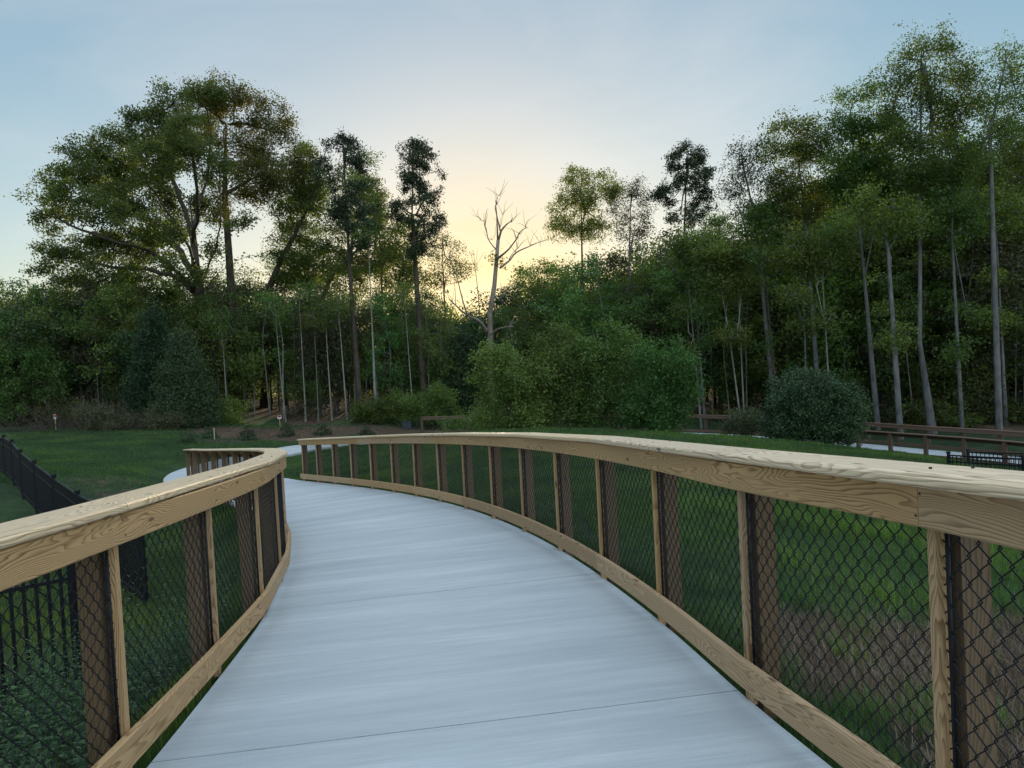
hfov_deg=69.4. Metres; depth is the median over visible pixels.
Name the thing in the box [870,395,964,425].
undergrowth bush
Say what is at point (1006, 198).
slender tree
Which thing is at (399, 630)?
path
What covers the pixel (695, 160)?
pine tree
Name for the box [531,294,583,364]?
edge tree
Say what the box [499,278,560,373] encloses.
edge tree
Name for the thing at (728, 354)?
edge tree
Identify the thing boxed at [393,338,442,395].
understorey tree
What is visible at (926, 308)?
edge tree
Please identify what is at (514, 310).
edge tree
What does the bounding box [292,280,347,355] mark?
forest tree
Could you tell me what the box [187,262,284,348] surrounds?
forest tree
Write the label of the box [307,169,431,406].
broadleaf tree
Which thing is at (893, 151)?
forest tree
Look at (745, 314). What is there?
edge tree
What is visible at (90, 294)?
edge tree
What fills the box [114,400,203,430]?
bush
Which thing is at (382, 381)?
understorey tree
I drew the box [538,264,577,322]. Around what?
forest tree
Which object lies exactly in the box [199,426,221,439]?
spruce sapling
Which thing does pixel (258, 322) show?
slender sapling
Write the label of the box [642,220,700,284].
forest tree
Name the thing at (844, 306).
edge tree
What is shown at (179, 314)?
edge tree
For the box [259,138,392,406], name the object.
broadleaf tree
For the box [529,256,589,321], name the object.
forest tree
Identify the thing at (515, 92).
sky
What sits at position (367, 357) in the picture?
forest tree
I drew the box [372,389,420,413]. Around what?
undergrowth bush
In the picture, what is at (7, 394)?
bush
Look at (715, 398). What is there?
forest tree
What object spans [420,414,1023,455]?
timber railing
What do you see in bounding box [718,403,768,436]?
bush
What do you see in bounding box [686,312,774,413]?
understorey tree
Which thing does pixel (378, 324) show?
edge tree
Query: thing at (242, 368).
understorey tree
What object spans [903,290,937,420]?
slender sapling
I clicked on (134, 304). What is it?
edge tree
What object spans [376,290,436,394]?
edge tree
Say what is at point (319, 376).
slender sapling
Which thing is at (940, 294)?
edge tree
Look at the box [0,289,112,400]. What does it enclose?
understorey tree
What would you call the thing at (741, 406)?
undergrowth bush
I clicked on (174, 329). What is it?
forest tree
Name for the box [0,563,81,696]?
metal fence
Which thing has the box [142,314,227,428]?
evergreen tree
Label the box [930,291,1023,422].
understorey tree
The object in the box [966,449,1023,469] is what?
metal fence
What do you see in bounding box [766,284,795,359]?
slender sapling
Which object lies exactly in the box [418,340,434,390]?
slender sapling
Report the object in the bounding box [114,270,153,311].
edge tree
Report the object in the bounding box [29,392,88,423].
undergrowth bush
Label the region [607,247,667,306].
forest tree
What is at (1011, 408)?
undergrowth bush
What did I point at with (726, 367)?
slender sapling
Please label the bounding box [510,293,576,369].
understorey tree
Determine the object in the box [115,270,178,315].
edge tree
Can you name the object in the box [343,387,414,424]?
bush
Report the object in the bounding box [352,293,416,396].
edge tree
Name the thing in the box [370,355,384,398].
slender sapling
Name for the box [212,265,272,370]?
forest tree
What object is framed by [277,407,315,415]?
undergrowth bush
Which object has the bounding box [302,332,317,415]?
slender sapling
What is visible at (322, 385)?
edge tree
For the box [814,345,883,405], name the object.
understorey tree
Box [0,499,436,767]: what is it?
grass
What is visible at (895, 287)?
edge tree
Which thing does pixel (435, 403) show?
bush
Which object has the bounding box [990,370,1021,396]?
understorey tree
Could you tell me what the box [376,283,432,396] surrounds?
edge tree
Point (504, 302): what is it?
forest tree
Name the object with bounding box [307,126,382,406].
pine tree
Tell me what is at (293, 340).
slender sapling
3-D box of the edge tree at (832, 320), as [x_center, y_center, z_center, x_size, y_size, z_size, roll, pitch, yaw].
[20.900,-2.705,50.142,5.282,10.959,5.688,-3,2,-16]
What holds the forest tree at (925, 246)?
on the ground at (14, 505)
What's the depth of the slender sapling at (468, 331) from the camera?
56.81 m
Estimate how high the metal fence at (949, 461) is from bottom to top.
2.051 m
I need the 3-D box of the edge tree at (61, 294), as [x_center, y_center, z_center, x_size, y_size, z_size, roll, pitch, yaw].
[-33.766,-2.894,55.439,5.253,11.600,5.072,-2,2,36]
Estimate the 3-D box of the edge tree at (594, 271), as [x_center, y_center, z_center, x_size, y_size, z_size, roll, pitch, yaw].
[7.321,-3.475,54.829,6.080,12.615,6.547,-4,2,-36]
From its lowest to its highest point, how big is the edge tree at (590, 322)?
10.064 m
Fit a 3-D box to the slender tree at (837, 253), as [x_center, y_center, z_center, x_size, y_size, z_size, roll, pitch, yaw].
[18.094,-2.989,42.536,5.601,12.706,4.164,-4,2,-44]
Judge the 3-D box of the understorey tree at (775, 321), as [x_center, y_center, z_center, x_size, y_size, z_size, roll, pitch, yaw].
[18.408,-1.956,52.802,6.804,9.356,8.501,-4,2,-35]
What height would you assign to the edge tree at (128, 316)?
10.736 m
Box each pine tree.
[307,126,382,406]
[358,135,448,411]
[642,138,721,398]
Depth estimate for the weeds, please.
5.33 m
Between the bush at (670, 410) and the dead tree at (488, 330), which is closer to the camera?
the bush at (670, 410)
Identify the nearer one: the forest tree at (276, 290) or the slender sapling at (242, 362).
the slender sapling at (242, 362)
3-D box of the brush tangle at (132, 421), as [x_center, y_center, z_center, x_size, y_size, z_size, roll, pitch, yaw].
[-25.480,2.320,47.231,12.580,3.753,9.063,-2,2,34]
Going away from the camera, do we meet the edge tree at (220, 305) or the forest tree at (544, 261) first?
the edge tree at (220, 305)
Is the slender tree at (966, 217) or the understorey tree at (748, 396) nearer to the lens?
the slender tree at (966, 217)
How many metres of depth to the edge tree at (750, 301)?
55.45 m
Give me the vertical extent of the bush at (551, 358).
6.314 m
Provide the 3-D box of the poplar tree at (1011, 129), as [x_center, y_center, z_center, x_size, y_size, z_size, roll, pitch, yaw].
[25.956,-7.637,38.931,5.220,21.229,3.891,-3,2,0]
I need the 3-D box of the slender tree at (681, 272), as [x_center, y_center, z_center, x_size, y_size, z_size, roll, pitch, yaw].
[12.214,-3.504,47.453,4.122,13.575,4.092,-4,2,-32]
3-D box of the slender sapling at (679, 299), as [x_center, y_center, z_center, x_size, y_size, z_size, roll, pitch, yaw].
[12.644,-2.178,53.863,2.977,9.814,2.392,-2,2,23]
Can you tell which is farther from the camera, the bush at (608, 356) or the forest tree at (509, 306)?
the forest tree at (509, 306)
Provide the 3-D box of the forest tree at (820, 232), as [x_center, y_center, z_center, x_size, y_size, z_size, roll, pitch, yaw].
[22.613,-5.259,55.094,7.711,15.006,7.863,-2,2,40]
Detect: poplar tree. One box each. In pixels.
[176,67,327,408]
[711,131,787,413]
[747,105,843,373]
[808,70,924,429]
[865,13,998,434]
[953,29,1023,429]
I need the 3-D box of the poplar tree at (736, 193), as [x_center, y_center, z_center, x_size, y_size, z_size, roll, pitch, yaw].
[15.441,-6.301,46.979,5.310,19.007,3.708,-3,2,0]
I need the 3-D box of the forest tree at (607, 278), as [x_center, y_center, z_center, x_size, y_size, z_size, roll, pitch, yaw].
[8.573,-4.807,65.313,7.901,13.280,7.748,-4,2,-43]
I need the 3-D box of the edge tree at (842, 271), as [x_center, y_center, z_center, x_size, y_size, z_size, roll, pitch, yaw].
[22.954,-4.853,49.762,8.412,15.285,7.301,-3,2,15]
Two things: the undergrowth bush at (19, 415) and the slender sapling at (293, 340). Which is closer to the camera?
the undergrowth bush at (19, 415)
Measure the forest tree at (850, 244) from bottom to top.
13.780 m
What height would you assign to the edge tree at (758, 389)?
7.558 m
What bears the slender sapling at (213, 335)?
on the ground at (14, 505)
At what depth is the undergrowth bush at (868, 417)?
45.10 m
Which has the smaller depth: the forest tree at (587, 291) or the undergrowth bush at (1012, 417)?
the undergrowth bush at (1012, 417)
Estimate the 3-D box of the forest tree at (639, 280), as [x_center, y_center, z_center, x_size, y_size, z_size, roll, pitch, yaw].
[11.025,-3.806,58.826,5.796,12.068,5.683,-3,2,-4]
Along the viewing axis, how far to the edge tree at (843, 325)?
47.66 m
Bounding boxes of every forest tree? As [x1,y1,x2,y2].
[0,294,28,372]
[48,267,115,401]
[130,272,189,309]
[166,312,216,384]
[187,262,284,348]
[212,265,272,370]
[224,318,266,410]
[244,299,280,409]
[247,288,280,402]
[249,260,313,405]
[249,296,295,411]
[275,299,329,404]
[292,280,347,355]
[331,336,367,406]
[338,281,378,362]
[349,329,393,396]
[356,276,405,363]
[368,297,422,364]
[369,332,402,386]
[390,291,451,370]
[407,288,457,343]
[407,322,444,379]
[416,302,460,369]
[432,310,465,370]
[434,320,458,348]
[458,306,482,360]
[465,304,505,371]
[478,320,525,355]
[481,277,531,346]
[493,286,528,339]
[503,256,569,342]
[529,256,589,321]
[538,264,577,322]
[559,262,608,331]
[561,258,631,319]
[584,231,651,323]
[591,295,625,374]
[606,270,660,340]
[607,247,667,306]
[620,264,675,402]
[631,224,692,284]
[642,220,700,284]
[688,286,716,407]
[752,227,861,368]
[754,220,818,285]
[755,190,843,325]
[772,211,851,358]
[784,150,904,246]
[785,141,888,254]
[818,134,933,236]
[828,133,913,225]
[828,226,866,346]
[833,216,950,403]
[842,224,939,394]
[858,165,988,403]
[863,142,981,334]
[866,212,948,334]
[899,184,989,408]
[900,114,1006,223]
[903,168,1023,403]
[985,223,1023,359]
[988,134,1023,232]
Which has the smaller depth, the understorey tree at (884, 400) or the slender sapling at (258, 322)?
the understorey tree at (884, 400)
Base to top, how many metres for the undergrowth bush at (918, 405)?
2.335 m
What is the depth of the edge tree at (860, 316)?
48.81 m
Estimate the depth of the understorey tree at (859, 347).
46.81 m
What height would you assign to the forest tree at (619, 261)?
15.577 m
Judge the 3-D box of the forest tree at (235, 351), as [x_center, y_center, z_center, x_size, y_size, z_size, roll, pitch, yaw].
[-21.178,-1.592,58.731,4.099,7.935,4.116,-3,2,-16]
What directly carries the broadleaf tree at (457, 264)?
on the ground at (14, 505)
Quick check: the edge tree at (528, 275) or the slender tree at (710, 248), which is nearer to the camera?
the slender tree at (710, 248)
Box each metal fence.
[0,435,148,606]
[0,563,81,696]
[946,451,1023,470]
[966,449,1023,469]
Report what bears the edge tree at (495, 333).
on the ground at (14, 505)
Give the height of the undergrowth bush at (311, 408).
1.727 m
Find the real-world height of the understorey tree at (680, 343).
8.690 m
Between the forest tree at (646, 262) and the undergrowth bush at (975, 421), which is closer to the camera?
the undergrowth bush at (975, 421)
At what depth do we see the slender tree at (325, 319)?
52.40 m
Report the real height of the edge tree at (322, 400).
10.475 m
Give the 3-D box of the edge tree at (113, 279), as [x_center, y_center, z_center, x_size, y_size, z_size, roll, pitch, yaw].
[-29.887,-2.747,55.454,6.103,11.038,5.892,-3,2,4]
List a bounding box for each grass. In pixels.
[0,422,1019,488]
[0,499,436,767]
[61,417,464,499]
[130,477,903,767]
[575,494,1023,767]
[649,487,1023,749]
[724,590,1023,767]
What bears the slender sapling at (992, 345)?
on the ground at (14, 505)
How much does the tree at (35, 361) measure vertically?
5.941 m
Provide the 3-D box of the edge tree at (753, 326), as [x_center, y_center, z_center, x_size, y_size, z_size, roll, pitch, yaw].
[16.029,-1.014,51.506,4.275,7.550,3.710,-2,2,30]
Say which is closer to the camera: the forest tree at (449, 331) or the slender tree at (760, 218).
the slender tree at (760, 218)
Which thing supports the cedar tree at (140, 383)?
on the ground at (14, 505)
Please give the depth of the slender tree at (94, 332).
52.25 m
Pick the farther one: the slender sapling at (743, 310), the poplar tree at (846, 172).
the slender sapling at (743, 310)
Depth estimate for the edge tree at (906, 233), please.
48.25 m
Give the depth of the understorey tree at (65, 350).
52.51 m
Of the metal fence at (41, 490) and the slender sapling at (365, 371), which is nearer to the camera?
the metal fence at (41, 490)
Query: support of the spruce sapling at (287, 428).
on the ground at (14, 505)
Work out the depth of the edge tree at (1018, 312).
45.27 m
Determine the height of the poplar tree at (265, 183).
28.690 m
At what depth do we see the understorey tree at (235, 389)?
56.36 m
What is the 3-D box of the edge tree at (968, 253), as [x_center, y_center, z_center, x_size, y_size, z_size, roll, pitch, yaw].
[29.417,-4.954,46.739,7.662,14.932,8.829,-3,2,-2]
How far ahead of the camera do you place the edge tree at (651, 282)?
57.12 m
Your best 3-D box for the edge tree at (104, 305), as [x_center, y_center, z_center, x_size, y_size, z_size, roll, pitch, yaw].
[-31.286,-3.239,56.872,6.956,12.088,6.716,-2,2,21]
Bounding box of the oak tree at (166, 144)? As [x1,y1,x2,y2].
[3,75,275,396]
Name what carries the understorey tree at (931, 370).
on the ground at (14, 505)
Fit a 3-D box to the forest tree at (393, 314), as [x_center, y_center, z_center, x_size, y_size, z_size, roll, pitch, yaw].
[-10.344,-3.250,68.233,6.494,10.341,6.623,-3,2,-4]
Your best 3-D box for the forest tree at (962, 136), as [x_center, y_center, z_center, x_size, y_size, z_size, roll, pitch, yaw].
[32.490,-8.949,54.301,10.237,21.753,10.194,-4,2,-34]
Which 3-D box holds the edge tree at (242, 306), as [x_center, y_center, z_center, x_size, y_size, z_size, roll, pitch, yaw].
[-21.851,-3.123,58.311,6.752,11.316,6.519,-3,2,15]
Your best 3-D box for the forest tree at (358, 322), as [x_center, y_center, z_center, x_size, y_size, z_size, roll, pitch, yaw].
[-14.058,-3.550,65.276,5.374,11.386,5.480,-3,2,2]
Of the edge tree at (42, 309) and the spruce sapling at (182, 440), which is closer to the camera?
the spruce sapling at (182, 440)
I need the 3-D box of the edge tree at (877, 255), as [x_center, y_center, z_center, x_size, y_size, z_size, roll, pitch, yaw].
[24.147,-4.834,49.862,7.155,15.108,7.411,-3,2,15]
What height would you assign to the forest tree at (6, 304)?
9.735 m
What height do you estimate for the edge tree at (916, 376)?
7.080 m
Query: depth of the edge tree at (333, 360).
56.54 m
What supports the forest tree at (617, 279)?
on the ground at (14, 505)
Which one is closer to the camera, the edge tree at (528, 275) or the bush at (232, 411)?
the bush at (232, 411)
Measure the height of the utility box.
0.500 m
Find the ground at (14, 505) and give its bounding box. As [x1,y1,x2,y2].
[0,355,1023,767]
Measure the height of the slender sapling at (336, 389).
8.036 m
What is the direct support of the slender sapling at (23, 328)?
on the ground at (14, 505)
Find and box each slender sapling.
[0,282,29,402]
[6,302,29,419]
[87,311,114,408]
[119,313,137,367]
[198,294,222,399]
[216,342,232,394]
[232,337,248,414]
[239,324,259,414]
[250,295,276,414]
[263,296,288,418]
[282,299,303,414]
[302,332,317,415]
[310,341,323,414]
[323,318,343,412]
[338,295,361,403]
[358,348,370,400]
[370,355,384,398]
[386,288,426,393]
[413,315,431,358]
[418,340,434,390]
[430,289,452,350]
[444,313,463,338]
[454,314,478,410]
[499,320,517,384]
[503,327,521,385]
[663,286,693,348]
[693,293,724,418]
[718,314,737,414]
[722,289,762,408]
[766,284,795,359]
[772,300,802,364]
[829,322,855,386]
[856,320,886,377]
[895,291,926,422]
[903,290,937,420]
[930,343,948,400]
[948,313,981,413]
[973,326,1007,373]
[1005,329,1023,420]
[1006,292,1023,422]
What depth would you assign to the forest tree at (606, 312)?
59.19 m
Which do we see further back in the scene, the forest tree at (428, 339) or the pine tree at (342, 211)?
the forest tree at (428, 339)
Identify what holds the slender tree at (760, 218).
on the ground at (14, 505)
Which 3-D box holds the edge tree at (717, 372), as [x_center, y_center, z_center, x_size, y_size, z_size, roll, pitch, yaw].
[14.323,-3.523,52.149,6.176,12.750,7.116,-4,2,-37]
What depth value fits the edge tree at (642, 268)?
55.58 m
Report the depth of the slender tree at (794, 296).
42.24 m
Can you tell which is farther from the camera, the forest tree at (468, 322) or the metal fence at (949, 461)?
the forest tree at (468, 322)
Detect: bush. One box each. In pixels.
[0,319,34,425]
[0,400,42,422]
[11,397,64,424]
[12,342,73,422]
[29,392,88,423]
[55,401,93,422]
[69,399,135,431]
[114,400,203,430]
[194,390,258,424]
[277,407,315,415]
[284,400,329,420]
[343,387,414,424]
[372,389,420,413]
[392,377,465,427]
[432,406,503,432]
[463,332,570,429]
[505,317,602,427]
[548,313,660,429]
[612,332,711,431]
[689,399,718,414]
[702,408,736,421]
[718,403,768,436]
[734,397,763,415]
[746,396,769,414]
[747,363,877,445]
[849,383,879,427]
[867,395,909,421]
[869,405,914,423]
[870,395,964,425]
[890,393,964,426]
[935,409,989,426]
[954,395,1008,423]
[969,390,1023,424]
[990,397,1023,421]
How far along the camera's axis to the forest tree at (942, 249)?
49.47 m
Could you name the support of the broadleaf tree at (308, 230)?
on the ground at (14, 505)
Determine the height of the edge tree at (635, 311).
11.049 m
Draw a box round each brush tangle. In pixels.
[0,391,116,432]
[3,392,221,434]
[8,370,127,430]
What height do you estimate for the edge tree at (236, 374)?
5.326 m
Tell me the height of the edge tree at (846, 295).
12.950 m
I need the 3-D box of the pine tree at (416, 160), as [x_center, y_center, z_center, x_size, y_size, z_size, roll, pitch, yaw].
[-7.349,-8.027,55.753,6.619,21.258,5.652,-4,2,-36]
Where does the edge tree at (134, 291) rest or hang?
on the ground at (14, 505)
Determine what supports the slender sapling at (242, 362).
on the ground at (14, 505)
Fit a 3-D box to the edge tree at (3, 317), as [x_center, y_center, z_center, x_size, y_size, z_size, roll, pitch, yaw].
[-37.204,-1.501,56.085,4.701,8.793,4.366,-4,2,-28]
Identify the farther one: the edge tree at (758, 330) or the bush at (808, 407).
the edge tree at (758, 330)
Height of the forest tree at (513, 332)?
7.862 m
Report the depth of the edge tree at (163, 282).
57.10 m
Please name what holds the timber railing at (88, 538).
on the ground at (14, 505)
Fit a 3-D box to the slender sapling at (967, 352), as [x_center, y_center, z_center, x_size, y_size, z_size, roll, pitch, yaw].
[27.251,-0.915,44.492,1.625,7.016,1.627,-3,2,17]
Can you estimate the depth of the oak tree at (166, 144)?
54.70 m
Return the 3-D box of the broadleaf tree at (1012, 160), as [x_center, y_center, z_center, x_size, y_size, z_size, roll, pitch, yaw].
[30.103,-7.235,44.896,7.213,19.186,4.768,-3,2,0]
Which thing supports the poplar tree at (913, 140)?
on the ground at (14, 505)
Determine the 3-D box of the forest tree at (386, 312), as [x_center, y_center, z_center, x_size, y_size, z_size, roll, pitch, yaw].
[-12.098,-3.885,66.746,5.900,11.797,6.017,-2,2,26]
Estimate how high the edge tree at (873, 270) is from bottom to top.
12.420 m
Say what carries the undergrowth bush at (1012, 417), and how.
on the ground at (14, 505)
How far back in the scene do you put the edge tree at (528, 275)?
58.65 m
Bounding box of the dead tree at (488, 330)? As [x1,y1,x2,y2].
[443,180,548,424]
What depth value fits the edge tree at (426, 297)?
60.37 m
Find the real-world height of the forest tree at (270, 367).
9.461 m
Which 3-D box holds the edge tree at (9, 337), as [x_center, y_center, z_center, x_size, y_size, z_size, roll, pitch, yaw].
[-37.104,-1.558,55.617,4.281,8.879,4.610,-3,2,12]
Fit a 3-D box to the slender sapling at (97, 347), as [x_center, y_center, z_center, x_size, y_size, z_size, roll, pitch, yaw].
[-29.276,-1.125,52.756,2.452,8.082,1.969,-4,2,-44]
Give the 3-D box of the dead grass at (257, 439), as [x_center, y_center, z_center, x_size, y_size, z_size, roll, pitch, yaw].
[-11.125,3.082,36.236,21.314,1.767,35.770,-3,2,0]
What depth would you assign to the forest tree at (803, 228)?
56.34 m
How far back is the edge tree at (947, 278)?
45.83 m
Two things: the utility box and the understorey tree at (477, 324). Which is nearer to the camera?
the utility box
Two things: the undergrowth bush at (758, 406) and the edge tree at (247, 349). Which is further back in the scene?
the edge tree at (247, 349)
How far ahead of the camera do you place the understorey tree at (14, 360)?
53.70 m
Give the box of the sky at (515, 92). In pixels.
[0,0,1023,348]
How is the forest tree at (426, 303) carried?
on the ground at (14, 505)
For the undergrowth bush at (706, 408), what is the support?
on the ground at (14, 505)
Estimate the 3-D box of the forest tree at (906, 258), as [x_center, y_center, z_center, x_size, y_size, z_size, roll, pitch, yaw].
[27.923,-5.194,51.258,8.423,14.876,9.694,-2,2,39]
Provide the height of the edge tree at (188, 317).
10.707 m
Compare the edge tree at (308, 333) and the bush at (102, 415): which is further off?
the edge tree at (308, 333)
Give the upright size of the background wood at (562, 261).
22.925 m
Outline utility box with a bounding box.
[401,421,412,428]
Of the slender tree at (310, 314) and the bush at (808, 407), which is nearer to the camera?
the bush at (808, 407)
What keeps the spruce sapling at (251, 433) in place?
on the ground at (14, 505)
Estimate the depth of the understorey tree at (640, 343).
55.60 m
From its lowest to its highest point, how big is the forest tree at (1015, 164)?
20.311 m
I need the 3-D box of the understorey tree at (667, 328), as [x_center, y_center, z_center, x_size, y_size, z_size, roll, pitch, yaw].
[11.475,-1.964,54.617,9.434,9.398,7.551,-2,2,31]
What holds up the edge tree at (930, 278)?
on the ground at (14, 505)
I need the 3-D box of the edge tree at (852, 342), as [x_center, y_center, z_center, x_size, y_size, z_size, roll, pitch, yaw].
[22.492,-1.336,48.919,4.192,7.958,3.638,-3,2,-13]
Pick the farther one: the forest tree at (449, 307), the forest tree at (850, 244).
the forest tree at (449, 307)
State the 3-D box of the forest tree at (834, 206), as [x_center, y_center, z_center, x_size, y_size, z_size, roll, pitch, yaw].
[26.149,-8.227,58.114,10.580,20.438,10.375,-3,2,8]
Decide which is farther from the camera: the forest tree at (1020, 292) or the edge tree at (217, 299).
the edge tree at (217, 299)
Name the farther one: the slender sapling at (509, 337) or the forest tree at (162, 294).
the forest tree at (162, 294)
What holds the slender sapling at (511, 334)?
on the ground at (14, 505)
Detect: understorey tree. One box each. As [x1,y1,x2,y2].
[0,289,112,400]
[0,306,25,392]
[0,329,35,419]
[2,302,116,408]
[37,296,122,407]
[64,332,132,411]
[80,333,138,408]
[98,301,203,393]
[166,296,276,402]
[213,350,253,399]
[268,347,330,416]
[270,298,343,410]
[279,297,372,414]
[308,305,400,411]
[364,373,397,401]
[367,320,439,395]
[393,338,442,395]
[418,341,463,387]
[432,281,534,410]
[444,342,495,398]
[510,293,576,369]
[511,347,534,368]
[577,314,645,407]
[612,300,682,401]
[625,297,719,396]
[642,302,716,411]
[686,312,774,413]
[712,288,800,411]
[715,296,831,397]
[725,362,761,407]
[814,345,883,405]
[831,326,917,421]
[849,299,1010,401]
[854,343,922,421]
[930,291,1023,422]
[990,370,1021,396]
[1005,318,1023,404]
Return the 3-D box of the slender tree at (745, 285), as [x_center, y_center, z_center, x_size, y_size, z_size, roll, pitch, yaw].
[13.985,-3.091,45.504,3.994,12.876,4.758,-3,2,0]
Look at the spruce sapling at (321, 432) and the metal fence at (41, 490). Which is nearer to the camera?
the metal fence at (41, 490)
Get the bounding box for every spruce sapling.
[175,431,197,443]
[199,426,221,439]
[237,425,257,440]
[276,421,295,437]
[312,423,332,435]
[357,425,376,435]
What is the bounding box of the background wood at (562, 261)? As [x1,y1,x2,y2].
[1,144,943,401]
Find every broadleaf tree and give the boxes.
[254,140,339,402]
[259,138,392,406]
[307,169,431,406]
[334,172,432,395]
[419,229,477,346]
[542,162,627,305]
[601,171,657,334]
[673,209,765,411]
[945,107,1023,402]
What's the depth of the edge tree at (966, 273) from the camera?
43.43 m
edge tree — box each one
[0,276,44,321]
[0,284,82,409]
[0,305,24,403]
[0,305,29,414]
[7,285,55,416]
[18,275,83,404]
[20,283,99,403]
[22,271,89,396]
[54,277,92,400]
[56,258,142,404]
[56,277,118,407]
[66,264,136,408]
[70,274,138,414]
[77,282,174,409]
[95,279,162,398]
[107,275,173,402]
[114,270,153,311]
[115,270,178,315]
[118,256,167,316]
[153,275,225,389]
[159,309,193,387]
[164,277,220,376]
[175,290,230,393]
[181,275,242,389]
[196,278,253,400]
[206,273,272,402]
[215,348,245,398]
[229,312,264,409]
[248,288,312,410]
[284,304,335,414]
[287,281,358,414]
[297,287,353,410]
[299,324,343,411]
[322,294,368,410]
[349,287,402,397]
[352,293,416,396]
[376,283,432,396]
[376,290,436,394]
[395,288,450,391]
[411,296,468,393]
[460,308,486,403]
[461,316,515,397]
[476,311,511,398]
[486,305,542,386]
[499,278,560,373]
[508,304,567,386]
[509,261,572,345]
[525,260,613,392]
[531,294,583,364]
[563,251,652,396]
[568,290,623,392]
[600,282,668,390]
[610,270,701,400]
[621,258,675,369]
[623,233,707,396]
[630,250,718,410]
[632,243,688,391]
[645,268,722,399]
[653,256,728,411]
[666,259,765,413]
[699,257,787,408]
[703,233,789,400]
[706,256,767,413]
[712,326,753,409]
[713,313,766,408]
[727,221,807,412]
[738,316,800,400]
[751,207,877,391]
[757,209,825,366]
[764,241,862,382]
[769,260,853,374]
[770,265,866,381]
[775,335,811,380]
[785,263,870,393]
[790,206,911,390]
[819,265,872,375]
[821,212,911,415]
[825,233,930,405]
[828,303,883,397]
[834,236,909,413]
[834,279,900,389]
[852,269,919,421]
[863,246,969,419]
[864,193,999,411]
[870,316,929,408]
[880,255,966,404]
[885,222,942,386]
[899,235,1012,418]
[906,213,988,415]
[910,217,1023,400]
[918,219,1023,415]
[934,217,1023,398]
[950,240,1023,401]
[972,242,1023,395]
[993,269,1023,395]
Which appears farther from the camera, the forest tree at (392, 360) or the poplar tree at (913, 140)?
the forest tree at (392, 360)
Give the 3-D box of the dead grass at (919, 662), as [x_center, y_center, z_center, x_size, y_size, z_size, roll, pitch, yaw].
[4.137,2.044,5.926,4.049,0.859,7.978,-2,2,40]
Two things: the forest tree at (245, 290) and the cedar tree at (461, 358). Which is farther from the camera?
the forest tree at (245, 290)
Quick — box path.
[147,432,1019,767]
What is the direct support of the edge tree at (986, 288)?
on the ground at (14, 505)
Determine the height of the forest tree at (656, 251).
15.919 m
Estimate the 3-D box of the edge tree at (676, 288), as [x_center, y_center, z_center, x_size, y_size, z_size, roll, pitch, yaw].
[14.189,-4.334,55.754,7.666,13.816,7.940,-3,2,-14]
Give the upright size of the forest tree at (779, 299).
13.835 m
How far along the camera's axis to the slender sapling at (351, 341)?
55.17 m
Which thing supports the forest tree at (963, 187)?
on the ground at (14, 505)
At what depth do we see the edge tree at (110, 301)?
52.65 m
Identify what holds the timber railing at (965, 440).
on the ground at (14, 505)
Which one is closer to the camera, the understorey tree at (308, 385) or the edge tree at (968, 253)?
the edge tree at (968, 253)
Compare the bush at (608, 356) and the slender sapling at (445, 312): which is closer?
the bush at (608, 356)
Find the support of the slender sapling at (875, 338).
on the ground at (14, 505)
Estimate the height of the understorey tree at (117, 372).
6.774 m
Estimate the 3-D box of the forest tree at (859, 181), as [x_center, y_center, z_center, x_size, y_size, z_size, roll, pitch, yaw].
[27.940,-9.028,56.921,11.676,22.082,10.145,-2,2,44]
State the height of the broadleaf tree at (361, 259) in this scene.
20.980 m
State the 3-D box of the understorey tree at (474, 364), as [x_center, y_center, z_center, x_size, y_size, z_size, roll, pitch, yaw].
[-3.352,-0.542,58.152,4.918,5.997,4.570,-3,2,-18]
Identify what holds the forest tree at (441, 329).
on the ground at (14, 505)
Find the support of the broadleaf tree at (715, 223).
on the ground at (14, 505)
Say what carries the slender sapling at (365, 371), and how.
on the ground at (14, 505)
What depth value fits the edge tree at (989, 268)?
44.92 m
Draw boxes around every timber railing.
[0,448,290,767]
[297,432,1023,767]
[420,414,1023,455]
[770,430,1023,464]
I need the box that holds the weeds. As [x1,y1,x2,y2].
[0,568,235,767]
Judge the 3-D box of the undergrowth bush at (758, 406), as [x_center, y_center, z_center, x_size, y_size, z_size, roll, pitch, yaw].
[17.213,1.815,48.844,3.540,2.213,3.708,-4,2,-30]
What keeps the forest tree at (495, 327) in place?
on the ground at (14, 505)
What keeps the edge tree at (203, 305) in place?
on the ground at (14, 505)
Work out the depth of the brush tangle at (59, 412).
48.58 m
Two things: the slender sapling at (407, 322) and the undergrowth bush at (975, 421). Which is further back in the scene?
the slender sapling at (407, 322)
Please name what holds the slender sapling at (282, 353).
on the ground at (14, 505)
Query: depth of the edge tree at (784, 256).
53.34 m
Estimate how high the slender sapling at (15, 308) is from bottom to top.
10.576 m
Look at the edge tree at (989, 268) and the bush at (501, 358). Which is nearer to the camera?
the bush at (501, 358)
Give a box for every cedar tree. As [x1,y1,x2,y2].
[115,292,177,423]
[432,316,482,415]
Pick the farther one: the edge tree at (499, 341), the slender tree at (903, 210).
the edge tree at (499, 341)
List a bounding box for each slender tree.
[67,309,114,403]
[193,301,243,416]
[250,284,294,421]
[279,277,325,421]
[296,299,333,420]
[308,294,347,420]
[318,287,355,419]
[348,219,387,415]
[382,275,422,419]
[661,221,714,427]
[665,223,728,427]
[684,224,755,414]
[711,232,770,411]
[727,195,803,392]
[768,220,838,373]
[783,223,867,370]
[827,176,942,439]
[915,166,1009,427]
[961,178,1023,424]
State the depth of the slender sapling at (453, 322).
58.84 m
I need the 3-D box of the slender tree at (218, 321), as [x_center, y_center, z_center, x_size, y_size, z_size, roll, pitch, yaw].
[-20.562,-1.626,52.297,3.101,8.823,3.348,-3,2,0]

